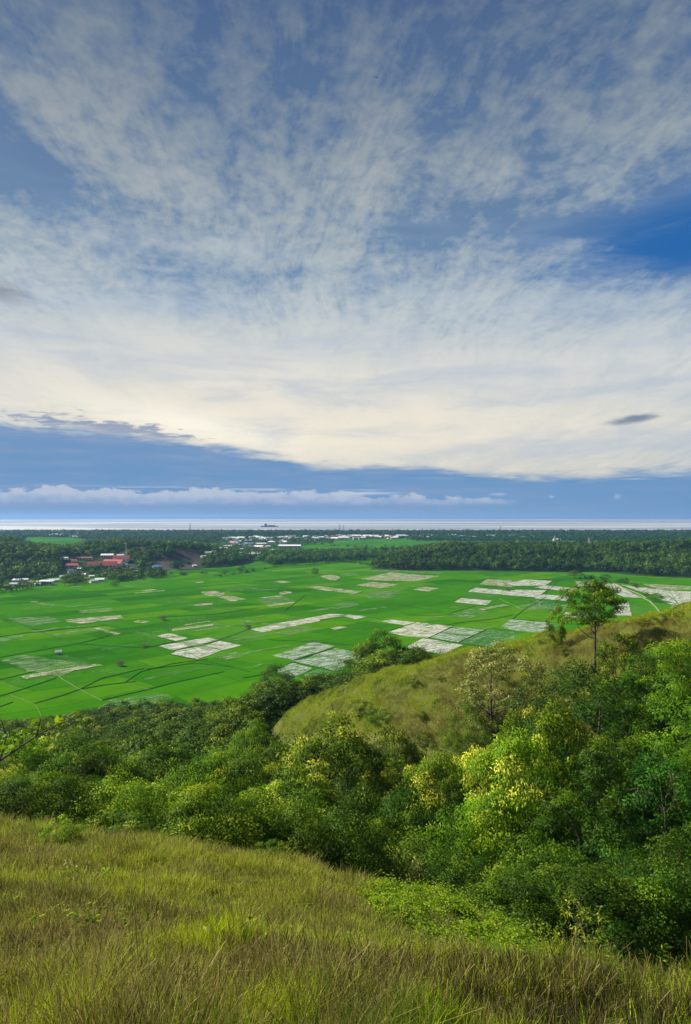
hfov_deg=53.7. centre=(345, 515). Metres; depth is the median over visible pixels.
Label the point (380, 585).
paddy plot
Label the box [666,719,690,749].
broadleaf tree
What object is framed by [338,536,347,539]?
house
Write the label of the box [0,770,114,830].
broadleaf tree
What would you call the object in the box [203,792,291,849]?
broadleaf tree
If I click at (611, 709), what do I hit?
broadleaf tree
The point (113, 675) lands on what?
field bank
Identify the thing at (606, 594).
ridge tree
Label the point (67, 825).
shrub
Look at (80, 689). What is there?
field path
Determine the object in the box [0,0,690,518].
sky
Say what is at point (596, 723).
broadleaf tree
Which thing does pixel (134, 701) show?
paddy plot
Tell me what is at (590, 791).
broadleaf tree
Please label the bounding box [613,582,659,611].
earth road
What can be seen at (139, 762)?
broadleaf tree
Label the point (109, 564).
school building
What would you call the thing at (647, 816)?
broadleaf tree
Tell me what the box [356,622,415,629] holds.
field bank
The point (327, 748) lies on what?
broadleaf tree
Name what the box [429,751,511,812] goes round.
broadleaf tree
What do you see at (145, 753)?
broadleaf tree
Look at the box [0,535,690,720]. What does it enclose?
rice field plain
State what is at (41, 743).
broadleaf tree
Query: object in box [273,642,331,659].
paddy plot
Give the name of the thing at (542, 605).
paddy plot
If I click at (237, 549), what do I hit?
woods
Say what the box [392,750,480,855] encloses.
broadleaf tree
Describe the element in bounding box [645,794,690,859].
broadleaf tree
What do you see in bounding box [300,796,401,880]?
broadleaf tree
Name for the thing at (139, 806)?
broadleaf tree
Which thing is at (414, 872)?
shrub
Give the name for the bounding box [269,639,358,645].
field bank
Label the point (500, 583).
paddy plot
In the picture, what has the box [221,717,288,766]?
broadleaf tree
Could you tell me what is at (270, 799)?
broadleaf tree
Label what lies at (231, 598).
paddy plot
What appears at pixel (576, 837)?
broadleaf tree
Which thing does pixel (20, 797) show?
broadleaf tree
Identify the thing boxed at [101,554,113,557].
school building
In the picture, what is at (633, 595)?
paddy plot
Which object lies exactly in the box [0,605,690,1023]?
hillside ground
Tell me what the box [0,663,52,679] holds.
field bank
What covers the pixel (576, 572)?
field tree
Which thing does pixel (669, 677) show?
broadleaf tree
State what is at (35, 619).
paddy plot
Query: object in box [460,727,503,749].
ridge tree
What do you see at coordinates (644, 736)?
broadleaf tree
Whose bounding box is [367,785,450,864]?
broadleaf tree
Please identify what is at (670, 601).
paddy plot
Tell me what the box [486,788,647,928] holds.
broadleaf tree
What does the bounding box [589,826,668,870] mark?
broadleaf tree
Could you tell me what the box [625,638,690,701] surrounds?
broadleaf tree
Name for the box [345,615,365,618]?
paddy plot
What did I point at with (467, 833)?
broadleaf tree
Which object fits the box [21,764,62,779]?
broadleaf tree
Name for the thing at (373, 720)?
shrub
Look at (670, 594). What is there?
paddy plot
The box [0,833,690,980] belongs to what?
weeds
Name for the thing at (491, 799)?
broadleaf tree
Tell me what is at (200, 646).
paddy plot
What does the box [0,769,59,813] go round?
broadleaf tree
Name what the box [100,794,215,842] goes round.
broadleaf tree
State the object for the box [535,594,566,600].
paddy plot
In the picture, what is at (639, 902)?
broadleaf tree
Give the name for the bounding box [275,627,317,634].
paddy plot
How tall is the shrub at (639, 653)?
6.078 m
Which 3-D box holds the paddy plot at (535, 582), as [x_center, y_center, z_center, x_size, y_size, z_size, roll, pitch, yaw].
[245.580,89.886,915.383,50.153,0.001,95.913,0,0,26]
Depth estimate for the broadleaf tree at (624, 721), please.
62.04 m
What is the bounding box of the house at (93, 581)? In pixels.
[89,579,97,582]
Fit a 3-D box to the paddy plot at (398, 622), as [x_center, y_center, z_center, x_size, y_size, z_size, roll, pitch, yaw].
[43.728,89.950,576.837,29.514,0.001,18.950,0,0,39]
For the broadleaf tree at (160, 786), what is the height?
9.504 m
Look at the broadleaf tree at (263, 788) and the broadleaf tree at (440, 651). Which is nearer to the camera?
the broadleaf tree at (263, 788)
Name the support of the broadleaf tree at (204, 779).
on the hillside ground at (278, 727)
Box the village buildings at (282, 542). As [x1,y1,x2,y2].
[215,536,333,551]
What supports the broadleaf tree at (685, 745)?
on the hillside ground at (278, 727)
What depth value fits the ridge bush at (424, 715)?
99.65 m
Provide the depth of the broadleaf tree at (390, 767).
71.88 m
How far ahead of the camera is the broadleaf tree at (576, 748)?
63.43 m
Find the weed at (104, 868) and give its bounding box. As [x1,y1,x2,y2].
[93,867,109,876]
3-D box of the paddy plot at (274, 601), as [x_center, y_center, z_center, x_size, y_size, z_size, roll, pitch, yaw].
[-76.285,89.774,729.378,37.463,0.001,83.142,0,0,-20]
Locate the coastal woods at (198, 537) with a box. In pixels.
[0,532,219,542]
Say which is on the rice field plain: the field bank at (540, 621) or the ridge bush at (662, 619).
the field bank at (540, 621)
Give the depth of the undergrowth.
97.54 m
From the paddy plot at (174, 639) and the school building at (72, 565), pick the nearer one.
the paddy plot at (174, 639)
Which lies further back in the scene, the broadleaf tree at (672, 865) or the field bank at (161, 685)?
the field bank at (161, 685)
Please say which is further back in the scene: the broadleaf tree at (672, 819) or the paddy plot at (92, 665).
the paddy plot at (92, 665)
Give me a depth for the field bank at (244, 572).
1083.66 m
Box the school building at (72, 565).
[65,563,78,567]
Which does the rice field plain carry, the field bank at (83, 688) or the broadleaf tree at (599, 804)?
the field bank at (83, 688)
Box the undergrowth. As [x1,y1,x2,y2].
[264,695,686,952]
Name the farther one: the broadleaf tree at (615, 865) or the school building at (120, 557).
the school building at (120, 557)
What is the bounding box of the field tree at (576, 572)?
[566,570,584,578]
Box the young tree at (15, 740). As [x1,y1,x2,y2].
[0,708,88,761]
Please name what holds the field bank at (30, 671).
on the rice field plain
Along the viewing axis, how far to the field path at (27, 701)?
330.69 m
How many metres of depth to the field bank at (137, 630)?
534.21 m
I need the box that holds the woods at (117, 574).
[0,566,165,590]
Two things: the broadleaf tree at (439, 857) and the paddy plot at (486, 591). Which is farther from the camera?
the paddy plot at (486, 591)
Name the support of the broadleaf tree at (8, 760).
on the hillside ground at (278, 727)
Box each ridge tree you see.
[434,727,466,770]
[435,703,495,767]
[454,640,574,741]
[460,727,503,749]
[544,603,566,648]
[548,579,627,670]
[594,630,640,695]
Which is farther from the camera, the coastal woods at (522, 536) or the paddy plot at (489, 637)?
the coastal woods at (522, 536)
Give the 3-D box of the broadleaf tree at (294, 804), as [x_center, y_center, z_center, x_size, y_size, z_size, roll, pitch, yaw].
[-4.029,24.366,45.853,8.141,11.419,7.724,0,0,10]
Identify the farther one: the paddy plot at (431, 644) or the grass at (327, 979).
the paddy plot at (431, 644)
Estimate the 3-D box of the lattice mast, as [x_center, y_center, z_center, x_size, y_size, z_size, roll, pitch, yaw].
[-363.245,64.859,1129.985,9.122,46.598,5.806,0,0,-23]
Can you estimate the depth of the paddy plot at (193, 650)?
448.28 m
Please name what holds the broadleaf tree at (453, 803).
on the hillside ground at (278, 727)
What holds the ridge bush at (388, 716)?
on the hillside ground at (278, 727)
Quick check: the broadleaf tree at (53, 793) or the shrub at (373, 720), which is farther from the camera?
the shrub at (373, 720)
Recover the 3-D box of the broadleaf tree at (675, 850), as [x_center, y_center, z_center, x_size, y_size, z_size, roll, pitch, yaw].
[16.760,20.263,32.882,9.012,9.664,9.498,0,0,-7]
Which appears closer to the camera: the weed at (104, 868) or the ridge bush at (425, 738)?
the weed at (104, 868)
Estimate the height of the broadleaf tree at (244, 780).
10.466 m
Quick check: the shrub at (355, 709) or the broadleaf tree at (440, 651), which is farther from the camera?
the broadleaf tree at (440, 651)
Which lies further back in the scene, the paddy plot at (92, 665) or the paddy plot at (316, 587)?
the paddy plot at (316, 587)
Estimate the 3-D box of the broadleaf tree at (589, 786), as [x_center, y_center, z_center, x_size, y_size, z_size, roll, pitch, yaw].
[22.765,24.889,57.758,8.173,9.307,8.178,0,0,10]
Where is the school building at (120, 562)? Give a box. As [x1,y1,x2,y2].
[103,559,125,566]
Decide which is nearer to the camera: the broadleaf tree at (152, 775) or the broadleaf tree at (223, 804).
the broadleaf tree at (223, 804)
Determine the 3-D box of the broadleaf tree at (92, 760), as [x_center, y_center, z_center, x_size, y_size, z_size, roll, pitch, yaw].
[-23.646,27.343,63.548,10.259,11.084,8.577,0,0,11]
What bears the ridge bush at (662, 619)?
on the hillside ground at (278, 727)
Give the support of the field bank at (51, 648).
on the rice field plain
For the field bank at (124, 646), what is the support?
on the rice field plain
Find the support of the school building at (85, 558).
on the flat wooded lowland
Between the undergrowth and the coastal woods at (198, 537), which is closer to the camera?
the undergrowth
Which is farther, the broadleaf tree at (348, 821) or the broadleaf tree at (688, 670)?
the broadleaf tree at (688, 670)
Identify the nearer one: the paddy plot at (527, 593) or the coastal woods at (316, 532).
the paddy plot at (527, 593)
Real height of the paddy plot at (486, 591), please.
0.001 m
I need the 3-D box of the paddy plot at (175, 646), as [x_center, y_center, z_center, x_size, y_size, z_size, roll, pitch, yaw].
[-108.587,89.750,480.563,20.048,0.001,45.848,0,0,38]
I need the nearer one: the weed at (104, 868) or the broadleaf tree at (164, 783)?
the weed at (104, 868)
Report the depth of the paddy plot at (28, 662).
411.91 m
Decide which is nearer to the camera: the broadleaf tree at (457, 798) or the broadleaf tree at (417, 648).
the broadleaf tree at (457, 798)
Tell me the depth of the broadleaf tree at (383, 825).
44.58 m
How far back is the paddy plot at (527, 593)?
790.22 m
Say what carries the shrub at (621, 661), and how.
on the hillside ground at (278, 727)
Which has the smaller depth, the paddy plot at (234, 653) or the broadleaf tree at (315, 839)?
the broadleaf tree at (315, 839)
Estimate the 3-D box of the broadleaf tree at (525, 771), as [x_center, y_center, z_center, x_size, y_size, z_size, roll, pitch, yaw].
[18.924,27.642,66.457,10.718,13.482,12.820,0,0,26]
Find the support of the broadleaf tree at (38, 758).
on the hillside ground at (278, 727)
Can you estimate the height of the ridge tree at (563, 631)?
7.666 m
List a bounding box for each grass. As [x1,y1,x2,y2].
[0,807,690,1023]
[279,601,690,747]
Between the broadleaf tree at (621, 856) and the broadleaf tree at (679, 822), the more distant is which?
the broadleaf tree at (679, 822)
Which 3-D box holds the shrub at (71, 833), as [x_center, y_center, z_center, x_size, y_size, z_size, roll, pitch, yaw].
[-9.099,10.690,22.620,0.959,0.623,0.727,0,0,40]
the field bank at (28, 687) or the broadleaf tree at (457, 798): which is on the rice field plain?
the field bank at (28, 687)
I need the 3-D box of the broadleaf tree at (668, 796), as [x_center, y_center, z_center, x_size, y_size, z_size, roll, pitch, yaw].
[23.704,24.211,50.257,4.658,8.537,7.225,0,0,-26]
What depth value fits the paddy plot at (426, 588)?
833.27 m
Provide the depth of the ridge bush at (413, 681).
108.20 m
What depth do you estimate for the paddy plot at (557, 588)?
856.26 m
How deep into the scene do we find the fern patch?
20.96 m
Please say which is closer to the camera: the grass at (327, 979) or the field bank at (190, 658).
the grass at (327, 979)
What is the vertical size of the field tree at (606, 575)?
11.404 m
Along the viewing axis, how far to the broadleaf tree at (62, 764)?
61.37 m
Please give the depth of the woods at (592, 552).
1169.26 m
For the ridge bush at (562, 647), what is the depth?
93.44 m
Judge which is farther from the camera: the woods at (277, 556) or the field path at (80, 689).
the woods at (277, 556)
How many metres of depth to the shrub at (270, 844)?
24.44 m
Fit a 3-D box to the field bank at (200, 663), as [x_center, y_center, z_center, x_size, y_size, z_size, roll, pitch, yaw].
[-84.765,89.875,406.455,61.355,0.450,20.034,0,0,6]
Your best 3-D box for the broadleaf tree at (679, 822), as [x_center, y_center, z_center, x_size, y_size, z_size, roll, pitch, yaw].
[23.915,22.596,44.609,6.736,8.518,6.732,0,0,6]
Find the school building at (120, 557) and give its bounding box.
[113,555,129,561]
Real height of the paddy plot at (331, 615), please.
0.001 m
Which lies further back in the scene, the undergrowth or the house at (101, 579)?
the house at (101, 579)
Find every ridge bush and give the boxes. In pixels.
[382,714,392,723]
[408,678,418,686]
[413,730,434,745]
[414,710,426,717]
[558,646,574,654]
[635,618,649,625]
[650,613,668,622]
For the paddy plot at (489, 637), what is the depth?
504.65 m
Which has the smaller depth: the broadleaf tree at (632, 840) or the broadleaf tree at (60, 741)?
the broadleaf tree at (632, 840)
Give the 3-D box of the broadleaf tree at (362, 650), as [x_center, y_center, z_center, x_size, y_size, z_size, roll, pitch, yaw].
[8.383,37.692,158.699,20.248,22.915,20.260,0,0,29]
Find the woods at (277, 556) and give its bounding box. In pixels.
[251,546,410,564]
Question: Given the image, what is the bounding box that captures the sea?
[0,519,690,530]
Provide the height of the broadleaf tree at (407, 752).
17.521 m
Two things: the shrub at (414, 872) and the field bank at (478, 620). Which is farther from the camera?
the field bank at (478, 620)
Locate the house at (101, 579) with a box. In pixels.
[95,578,104,581]
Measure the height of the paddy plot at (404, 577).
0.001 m
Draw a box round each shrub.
[37,814,86,844]
[63,828,83,843]
[84,807,153,834]
[252,838,285,856]
[344,699,378,716]
[364,708,390,725]
[374,846,425,885]
[587,654,649,731]
[615,650,662,674]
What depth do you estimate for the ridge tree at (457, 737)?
82.02 m
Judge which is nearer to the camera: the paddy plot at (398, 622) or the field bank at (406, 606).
the paddy plot at (398, 622)
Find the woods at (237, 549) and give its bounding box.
[166,544,263,567]
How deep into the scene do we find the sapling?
24.47 m
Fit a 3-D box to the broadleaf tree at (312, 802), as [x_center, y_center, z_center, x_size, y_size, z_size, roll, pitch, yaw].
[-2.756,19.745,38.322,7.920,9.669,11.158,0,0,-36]
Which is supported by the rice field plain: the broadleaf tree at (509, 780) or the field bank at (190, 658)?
the field bank at (190, 658)
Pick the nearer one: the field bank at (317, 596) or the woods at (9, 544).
the field bank at (317, 596)
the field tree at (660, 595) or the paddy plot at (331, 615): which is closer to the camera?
the paddy plot at (331, 615)
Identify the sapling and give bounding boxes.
[554,893,610,958]
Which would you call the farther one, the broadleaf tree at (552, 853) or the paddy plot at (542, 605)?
the paddy plot at (542, 605)
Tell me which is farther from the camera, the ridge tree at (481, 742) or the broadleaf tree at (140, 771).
the ridge tree at (481, 742)
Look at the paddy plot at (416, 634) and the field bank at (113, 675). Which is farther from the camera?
the paddy plot at (416, 634)
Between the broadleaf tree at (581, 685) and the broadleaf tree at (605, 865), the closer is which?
the broadleaf tree at (605, 865)
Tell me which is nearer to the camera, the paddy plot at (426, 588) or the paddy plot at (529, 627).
the paddy plot at (529, 627)
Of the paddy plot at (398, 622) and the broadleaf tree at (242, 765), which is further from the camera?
the paddy plot at (398, 622)
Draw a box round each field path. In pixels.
[10,695,41,716]
[59,677,102,700]
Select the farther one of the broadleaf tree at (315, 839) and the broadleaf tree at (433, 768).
the broadleaf tree at (433, 768)
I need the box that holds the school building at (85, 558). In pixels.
[75,557,93,559]
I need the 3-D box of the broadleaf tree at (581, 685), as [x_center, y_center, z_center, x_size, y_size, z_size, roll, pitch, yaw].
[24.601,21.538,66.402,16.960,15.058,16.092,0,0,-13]
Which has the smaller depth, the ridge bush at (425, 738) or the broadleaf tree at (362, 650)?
the ridge bush at (425, 738)
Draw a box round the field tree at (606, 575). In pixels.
[599,574,610,580]
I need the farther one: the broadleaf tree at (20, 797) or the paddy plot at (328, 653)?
the paddy plot at (328, 653)
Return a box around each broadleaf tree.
[0,730,57,776]
[0,754,32,776]
[0,763,39,779]
[0,768,21,813]
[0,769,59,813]
[0,769,105,831]
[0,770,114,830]
[0,779,97,825]
[1,747,70,773]
[1,751,18,780]
[1,778,61,823]
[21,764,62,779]
[32,734,75,767]
[38,732,126,789]
[43,732,123,780]
[50,777,159,831]
[51,770,177,833]
[60,749,135,791]
[69,773,107,799]
[87,766,136,788]
[89,776,229,849]
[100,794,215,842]
[101,760,154,793]
[109,748,180,782]
[112,743,245,800]
[128,746,207,786]
[140,773,207,799]
[141,779,176,798]
[150,781,299,851]
[151,779,185,810]
[153,748,256,813]
[159,761,244,811]
[187,804,311,857]
[197,755,314,798]
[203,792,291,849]
[205,795,248,811]
[210,789,309,849]
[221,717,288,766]
[223,783,298,813]
[231,774,261,788]
[236,801,346,869]
[246,785,389,871]
[247,662,294,690]
[258,759,359,819]
[258,794,316,825]
[269,708,398,819]
[291,808,336,838]
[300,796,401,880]
[312,827,395,879]
[321,777,361,805]
[325,785,416,866]
[332,747,400,804]
[334,653,371,673]
[342,627,409,678]
[348,790,442,843]
[353,833,489,886]
[358,815,408,862]
[359,725,445,833]
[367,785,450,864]
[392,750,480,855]
[393,849,460,887]
[395,850,479,907]
[397,642,426,661]
[403,805,503,885]
[412,770,529,848]
[420,848,497,910]
[424,789,509,816]
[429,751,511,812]
[436,647,445,654]
[440,804,503,868]
[443,786,565,899]
[454,724,585,894]
[455,862,690,970]
[459,693,640,861]
[459,739,535,801]
[461,865,554,940]
[464,827,586,936]
[471,867,574,942]
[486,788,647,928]
[491,864,615,952]
[494,728,580,827]
[502,725,573,789]
[503,657,689,776]
[503,863,664,956]
[506,728,688,872]
[514,719,617,802]
[530,751,587,807]
[538,743,614,790]
[539,818,665,952]
[560,813,613,857]
[563,786,657,855]
[569,754,647,802]
[570,699,638,748]
[574,780,603,801]
[580,848,681,957]
[585,673,690,749]
[586,669,682,732]
[586,865,690,973]
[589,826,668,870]
[591,840,684,969]
[596,746,690,895]
[603,689,676,762]
[604,798,686,866]
[604,825,690,974]
[610,730,688,806]
[622,759,690,857]
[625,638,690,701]
[626,783,681,857]
[628,694,690,843]
[629,637,690,783]
[637,668,690,738]
[641,843,690,905]
[644,647,690,699]
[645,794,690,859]
[653,741,690,803]
[656,864,690,959]
[658,747,690,810]
[659,858,690,894]
[660,805,690,873]
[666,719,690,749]
[670,708,690,760]
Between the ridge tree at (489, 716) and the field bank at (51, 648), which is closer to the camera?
the ridge tree at (489, 716)
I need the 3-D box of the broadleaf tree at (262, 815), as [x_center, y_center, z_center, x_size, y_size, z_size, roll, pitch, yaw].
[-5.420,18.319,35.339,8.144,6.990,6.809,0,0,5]
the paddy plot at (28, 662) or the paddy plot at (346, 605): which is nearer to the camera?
the paddy plot at (28, 662)
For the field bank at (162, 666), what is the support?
on the rice field plain
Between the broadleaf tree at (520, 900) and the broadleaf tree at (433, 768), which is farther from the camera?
the broadleaf tree at (433, 768)
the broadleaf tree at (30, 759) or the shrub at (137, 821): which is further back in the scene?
the broadleaf tree at (30, 759)
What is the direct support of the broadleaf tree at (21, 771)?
on the hillside ground at (278, 727)
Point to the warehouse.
(290, 546)
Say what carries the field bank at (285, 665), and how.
on the rice field plain
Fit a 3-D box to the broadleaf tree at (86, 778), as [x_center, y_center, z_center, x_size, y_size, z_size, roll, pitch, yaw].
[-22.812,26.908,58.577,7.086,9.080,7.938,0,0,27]
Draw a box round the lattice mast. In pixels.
[123,543,128,568]
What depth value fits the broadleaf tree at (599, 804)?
53.76 m
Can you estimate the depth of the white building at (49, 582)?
884.38 m
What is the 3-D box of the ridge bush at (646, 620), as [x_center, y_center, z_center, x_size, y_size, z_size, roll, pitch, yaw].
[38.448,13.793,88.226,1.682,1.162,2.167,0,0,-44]
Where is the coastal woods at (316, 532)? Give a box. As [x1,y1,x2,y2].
[0,528,690,535]
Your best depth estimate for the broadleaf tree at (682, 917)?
32.67 m
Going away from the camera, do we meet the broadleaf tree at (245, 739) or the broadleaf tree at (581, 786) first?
the broadleaf tree at (581, 786)
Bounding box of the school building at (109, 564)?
[87,561,116,567]
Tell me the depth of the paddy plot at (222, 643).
472.50 m
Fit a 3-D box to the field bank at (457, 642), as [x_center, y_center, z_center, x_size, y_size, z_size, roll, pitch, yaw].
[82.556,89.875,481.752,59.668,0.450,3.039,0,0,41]
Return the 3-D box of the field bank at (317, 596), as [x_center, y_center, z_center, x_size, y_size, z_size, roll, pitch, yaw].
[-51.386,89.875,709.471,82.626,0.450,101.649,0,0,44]
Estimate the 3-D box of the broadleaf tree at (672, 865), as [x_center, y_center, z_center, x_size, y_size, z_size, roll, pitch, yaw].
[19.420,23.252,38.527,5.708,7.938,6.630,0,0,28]
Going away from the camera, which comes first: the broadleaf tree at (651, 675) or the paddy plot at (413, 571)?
the broadleaf tree at (651, 675)
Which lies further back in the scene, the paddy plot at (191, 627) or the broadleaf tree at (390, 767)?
the paddy plot at (191, 627)
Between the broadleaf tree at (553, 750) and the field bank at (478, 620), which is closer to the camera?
the broadleaf tree at (553, 750)
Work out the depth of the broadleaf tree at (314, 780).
56.10 m
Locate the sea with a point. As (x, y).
(353, 524)
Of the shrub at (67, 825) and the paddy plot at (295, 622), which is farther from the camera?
the paddy plot at (295, 622)
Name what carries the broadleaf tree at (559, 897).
on the hillside ground at (278, 727)
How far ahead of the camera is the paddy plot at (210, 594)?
789.26 m
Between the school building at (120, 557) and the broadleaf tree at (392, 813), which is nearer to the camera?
the broadleaf tree at (392, 813)
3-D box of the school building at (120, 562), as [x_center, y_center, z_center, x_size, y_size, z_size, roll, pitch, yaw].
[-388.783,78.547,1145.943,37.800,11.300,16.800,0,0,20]
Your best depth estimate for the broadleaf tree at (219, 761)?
67.50 m
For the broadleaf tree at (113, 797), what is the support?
on the hillside ground at (278, 727)
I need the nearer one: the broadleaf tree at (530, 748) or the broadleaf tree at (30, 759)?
the broadleaf tree at (530, 748)
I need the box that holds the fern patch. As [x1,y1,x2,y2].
[351,869,560,955]
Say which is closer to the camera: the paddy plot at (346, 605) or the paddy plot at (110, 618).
the paddy plot at (110, 618)
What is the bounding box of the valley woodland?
[0,648,612,808]
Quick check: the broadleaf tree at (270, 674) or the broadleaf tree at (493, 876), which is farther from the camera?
the broadleaf tree at (270, 674)
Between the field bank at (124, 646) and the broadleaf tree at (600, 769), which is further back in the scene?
the field bank at (124, 646)
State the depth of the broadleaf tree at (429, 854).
37.67 m
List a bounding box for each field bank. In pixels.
[0,615,104,629]
[0,635,108,657]
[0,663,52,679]
[0,663,58,676]
[0,678,55,695]
[5,575,320,603]
[33,681,135,703]
[77,641,175,647]
[80,668,143,688]
[102,671,223,699]
[105,625,172,636]
[126,659,205,681]
[147,646,233,666]
[147,663,249,671]
[157,608,255,617]
[169,564,314,578]
[176,629,248,649]
[244,652,319,677]
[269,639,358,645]
[282,662,338,671]
[285,595,357,610]
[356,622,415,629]
[369,594,438,610]
[430,638,487,646]
[444,615,510,625]
[499,616,580,624]
[540,579,690,587]
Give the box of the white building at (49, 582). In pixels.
[36,580,54,584]
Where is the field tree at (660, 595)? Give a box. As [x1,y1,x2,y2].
[648,593,663,601]
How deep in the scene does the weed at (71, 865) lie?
17.09 m
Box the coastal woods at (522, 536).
[407,532,690,541]
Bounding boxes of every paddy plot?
[4,655,84,675]
[9,617,55,624]
[22,664,101,678]
[67,615,122,622]
[98,694,171,708]
[158,633,185,640]
[161,638,216,649]
[172,624,212,630]
[172,646,216,658]
[184,641,216,650]
[203,591,223,595]
[205,641,240,649]
[219,596,242,600]
[221,652,242,659]
[251,617,319,631]
[258,595,292,604]
[269,614,339,629]
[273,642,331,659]
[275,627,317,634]
[279,663,310,675]
[294,648,358,670]
[308,586,360,593]
[332,602,358,607]
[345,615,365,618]
[358,582,397,587]
[366,573,435,580]
[366,590,401,597]
[380,570,441,573]
[385,620,413,624]
[391,622,451,637]
[407,638,460,653]
[413,587,434,590]
[432,627,482,641]
[447,609,485,617]
[455,598,490,604]
[464,630,514,645]
[468,588,501,593]
[481,579,510,586]
[503,590,544,596]
[504,619,547,631]
[509,580,550,585]
[521,601,565,608]
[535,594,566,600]
[537,586,575,590]
[611,584,639,597]
[612,603,630,615]
[623,585,690,602]
[644,584,690,589]
[658,598,680,604]
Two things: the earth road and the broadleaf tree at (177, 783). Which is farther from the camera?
the earth road
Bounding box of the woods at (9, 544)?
[0,536,253,574]
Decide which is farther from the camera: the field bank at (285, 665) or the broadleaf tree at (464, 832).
the field bank at (285, 665)
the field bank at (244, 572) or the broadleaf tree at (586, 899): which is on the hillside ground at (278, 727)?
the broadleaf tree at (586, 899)
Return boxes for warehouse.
[278,545,300,547]
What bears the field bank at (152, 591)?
on the rice field plain
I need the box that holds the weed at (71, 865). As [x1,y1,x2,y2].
[62,859,76,873]
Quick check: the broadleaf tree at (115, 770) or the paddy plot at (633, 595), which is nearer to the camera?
the broadleaf tree at (115, 770)
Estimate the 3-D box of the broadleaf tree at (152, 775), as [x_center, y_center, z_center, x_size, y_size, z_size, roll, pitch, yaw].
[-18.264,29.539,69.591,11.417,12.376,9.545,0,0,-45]
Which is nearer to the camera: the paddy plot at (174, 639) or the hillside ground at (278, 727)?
the hillside ground at (278, 727)
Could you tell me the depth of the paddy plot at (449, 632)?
521.85 m
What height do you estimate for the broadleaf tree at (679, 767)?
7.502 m
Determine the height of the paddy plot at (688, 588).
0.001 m
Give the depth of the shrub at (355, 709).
111.47 m
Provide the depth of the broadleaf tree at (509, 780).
68.08 m
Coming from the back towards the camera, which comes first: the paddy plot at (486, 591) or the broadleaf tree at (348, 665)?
the paddy plot at (486, 591)
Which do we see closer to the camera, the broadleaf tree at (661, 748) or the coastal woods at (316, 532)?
the broadleaf tree at (661, 748)
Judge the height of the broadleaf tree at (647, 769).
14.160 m
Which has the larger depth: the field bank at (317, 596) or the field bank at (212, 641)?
the field bank at (317, 596)
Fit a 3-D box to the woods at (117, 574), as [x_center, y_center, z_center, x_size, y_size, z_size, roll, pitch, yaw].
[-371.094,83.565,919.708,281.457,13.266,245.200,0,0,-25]
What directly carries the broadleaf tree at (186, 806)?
on the hillside ground at (278, 727)
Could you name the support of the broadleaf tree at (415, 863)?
on the hillside ground at (278, 727)
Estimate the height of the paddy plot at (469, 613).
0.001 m
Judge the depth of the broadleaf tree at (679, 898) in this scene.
30.35 m
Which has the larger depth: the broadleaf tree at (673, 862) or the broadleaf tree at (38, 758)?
the broadleaf tree at (38, 758)
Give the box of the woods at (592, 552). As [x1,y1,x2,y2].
[369,537,690,574]
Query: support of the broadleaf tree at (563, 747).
on the hillside ground at (278, 727)
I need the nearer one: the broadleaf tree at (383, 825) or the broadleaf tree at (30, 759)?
the broadleaf tree at (383, 825)
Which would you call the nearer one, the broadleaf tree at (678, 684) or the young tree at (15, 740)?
the young tree at (15, 740)
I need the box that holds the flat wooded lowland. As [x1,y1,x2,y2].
[2,545,690,578]
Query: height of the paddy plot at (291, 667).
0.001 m
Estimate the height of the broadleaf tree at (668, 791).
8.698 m
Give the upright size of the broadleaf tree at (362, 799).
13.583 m
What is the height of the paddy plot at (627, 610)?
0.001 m
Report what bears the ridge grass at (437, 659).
on the hillside ground at (278, 727)
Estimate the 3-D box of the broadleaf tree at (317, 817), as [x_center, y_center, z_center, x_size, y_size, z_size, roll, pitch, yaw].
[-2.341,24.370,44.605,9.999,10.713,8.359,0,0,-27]
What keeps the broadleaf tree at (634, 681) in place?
on the hillside ground at (278, 727)
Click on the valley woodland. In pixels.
(203, 728)
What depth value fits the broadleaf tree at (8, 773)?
38.15 m
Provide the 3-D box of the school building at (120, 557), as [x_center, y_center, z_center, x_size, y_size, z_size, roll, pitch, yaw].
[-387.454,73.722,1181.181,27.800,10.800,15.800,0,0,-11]
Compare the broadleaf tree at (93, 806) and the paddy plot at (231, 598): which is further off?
the paddy plot at (231, 598)
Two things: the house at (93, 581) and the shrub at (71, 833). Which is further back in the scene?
the house at (93, 581)
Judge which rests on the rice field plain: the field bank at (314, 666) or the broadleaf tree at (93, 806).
the field bank at (314, 666)
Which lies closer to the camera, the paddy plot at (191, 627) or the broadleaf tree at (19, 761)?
the broadleaf tree at (19, 761)
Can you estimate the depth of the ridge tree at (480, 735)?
83.47 m
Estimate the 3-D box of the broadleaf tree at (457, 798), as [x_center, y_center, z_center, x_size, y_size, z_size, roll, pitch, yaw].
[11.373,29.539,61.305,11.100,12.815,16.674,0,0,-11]
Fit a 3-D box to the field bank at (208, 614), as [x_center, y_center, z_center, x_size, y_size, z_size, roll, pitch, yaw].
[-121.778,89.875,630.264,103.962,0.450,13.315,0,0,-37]
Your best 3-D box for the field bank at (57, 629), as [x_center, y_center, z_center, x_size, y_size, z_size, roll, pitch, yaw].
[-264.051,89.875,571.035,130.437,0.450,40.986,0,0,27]
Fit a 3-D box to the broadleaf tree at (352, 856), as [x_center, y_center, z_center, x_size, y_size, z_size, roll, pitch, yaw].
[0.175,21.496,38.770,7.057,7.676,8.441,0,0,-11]
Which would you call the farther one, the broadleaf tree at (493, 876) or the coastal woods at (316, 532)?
the coastal woods at (316, 532)
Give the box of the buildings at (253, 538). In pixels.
[217,533,412,542]
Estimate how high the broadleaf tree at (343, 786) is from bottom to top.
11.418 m
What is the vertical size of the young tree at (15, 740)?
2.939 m
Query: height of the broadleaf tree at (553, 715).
20.051 m

